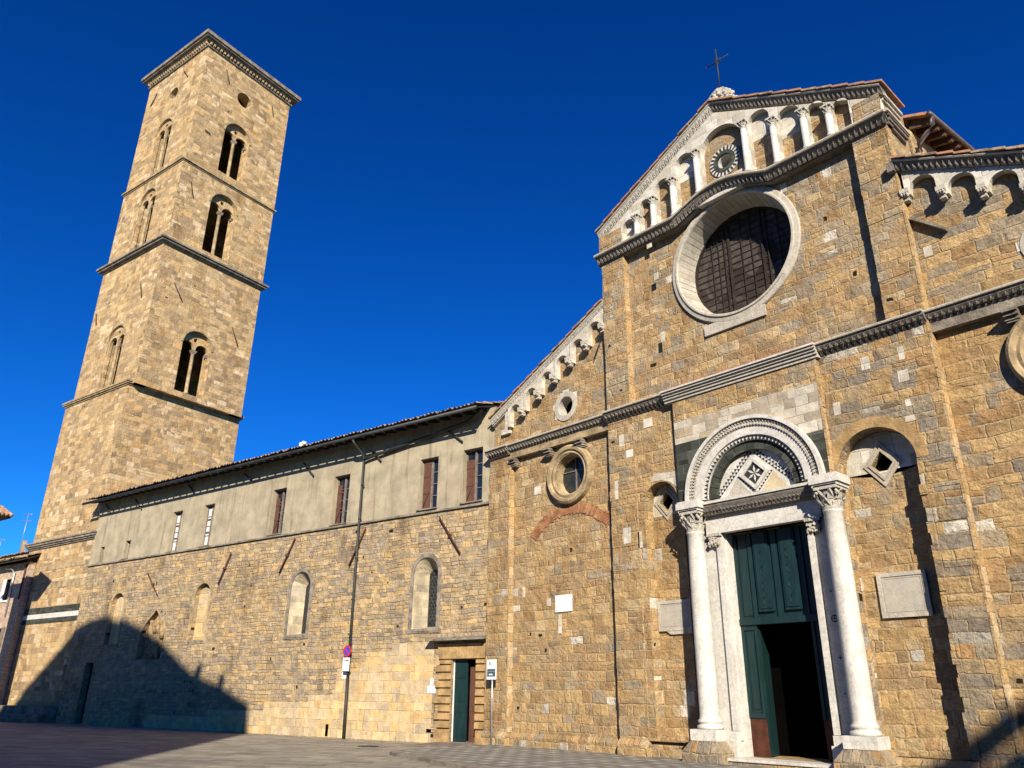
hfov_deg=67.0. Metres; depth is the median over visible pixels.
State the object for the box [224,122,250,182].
belfry window
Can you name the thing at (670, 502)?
lozenge window
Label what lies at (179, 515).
window
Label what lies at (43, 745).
ground
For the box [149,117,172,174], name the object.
belfry window
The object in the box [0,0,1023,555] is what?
sky
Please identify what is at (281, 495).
window
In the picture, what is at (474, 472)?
window
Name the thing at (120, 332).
belfry window
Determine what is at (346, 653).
no parking sign
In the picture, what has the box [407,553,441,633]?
arched window
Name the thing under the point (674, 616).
stone plaque
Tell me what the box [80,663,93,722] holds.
plank door
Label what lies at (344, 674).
white notice
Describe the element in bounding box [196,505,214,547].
window
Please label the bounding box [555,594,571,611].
white plaque
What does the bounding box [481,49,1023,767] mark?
church
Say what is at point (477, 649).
doorway
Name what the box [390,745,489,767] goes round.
kerb
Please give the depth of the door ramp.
26.59 m
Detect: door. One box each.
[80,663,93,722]
[451,660,476,741]
[732,524,834,760]
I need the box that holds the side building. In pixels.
[55,401,503,744]
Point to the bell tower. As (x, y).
(160, 389)
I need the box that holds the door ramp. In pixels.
[412,742,473,746]
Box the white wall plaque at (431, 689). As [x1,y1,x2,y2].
[427,678,435,692]
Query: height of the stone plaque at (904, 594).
1.020 m
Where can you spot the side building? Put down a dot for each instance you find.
(255, 595)
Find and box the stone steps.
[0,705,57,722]
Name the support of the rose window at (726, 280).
in the church
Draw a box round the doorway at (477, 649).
[425,635,485,744]
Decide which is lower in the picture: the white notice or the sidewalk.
the sidewalk
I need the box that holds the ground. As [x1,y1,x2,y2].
[0,722,452,767]
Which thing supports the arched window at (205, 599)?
in the side building
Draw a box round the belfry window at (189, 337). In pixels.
[181,329,212,397]
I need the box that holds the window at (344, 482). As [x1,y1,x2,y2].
[328,476,349,525]
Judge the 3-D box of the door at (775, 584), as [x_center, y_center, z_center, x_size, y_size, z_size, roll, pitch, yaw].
[7.357,6.700,20.324,0.937,5.680,2.520,20,-29,-39]
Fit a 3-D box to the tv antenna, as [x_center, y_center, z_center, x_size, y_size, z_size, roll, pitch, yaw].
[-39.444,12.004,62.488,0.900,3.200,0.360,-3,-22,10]
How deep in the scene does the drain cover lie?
25.83 m
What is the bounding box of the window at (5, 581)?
[0,579,10,601]
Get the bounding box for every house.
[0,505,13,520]
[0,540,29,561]
[0,552,41,704]
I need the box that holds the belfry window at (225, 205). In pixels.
[209,192,237,260]
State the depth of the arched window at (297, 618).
34.60 m
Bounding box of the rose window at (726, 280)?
[672,186,800,336]
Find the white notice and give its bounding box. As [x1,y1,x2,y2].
[342,672,346,678]
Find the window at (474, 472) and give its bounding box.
[459,449,482,503]
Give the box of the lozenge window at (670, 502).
[654,484,677,520]
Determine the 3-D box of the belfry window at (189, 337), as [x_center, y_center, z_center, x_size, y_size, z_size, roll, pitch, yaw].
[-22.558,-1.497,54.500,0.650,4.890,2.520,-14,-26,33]
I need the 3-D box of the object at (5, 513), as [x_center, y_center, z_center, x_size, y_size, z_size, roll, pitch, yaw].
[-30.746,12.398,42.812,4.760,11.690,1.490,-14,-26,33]
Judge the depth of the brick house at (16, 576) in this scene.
49.27 m
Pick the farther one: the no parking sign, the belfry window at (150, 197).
the belfry window at (150, 197)
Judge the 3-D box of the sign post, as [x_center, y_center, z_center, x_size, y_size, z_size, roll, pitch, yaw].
[-0.695,10.751,26.159,0.430,2.680,0.094,-18,-28,38]
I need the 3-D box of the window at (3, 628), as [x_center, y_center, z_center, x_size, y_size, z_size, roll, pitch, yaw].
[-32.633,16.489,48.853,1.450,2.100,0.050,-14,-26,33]
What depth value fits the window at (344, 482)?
35.10 m
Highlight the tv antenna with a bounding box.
[19,513,33,551]
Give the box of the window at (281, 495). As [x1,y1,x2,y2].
[266,489,286,535]
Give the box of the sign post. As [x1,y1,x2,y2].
[486,659,496,744]
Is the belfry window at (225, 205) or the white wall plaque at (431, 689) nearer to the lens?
the white wall plaque at (431, 689)
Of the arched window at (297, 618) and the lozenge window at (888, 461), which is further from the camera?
the arched window at (297, 618)
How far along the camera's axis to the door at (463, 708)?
27.95 m
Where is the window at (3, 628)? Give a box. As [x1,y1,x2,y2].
[0,627,5,647]
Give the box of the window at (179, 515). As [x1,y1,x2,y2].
[164,512,182,552]
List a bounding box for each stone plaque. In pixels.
[657,599,691,634]
[876,569,933,618]
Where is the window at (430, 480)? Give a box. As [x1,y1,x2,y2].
[416,458,438,510]
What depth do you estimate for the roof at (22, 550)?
61.78 m
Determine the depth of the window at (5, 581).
50.65 m
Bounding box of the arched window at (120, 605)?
[101,590,125,647]
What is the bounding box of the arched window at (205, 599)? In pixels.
[185,580,212,643]
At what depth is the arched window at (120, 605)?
42.65 m
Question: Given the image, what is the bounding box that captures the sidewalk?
[402,745,774,767]
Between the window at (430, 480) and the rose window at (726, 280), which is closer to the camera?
the rose window at (726, 280)
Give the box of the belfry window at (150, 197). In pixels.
[132,186,156,249]
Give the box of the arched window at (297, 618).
[283,568,312,638]
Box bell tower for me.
[2,28,300,706]
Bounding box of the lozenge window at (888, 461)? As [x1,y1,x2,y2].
[863,442,901,486]
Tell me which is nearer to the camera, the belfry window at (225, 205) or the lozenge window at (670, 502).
the lozenge window at (670, 502)
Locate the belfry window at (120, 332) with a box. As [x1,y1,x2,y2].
[100,323,125,388]
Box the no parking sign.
[342,645,350,671]
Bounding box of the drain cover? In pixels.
[358,745,378,746]

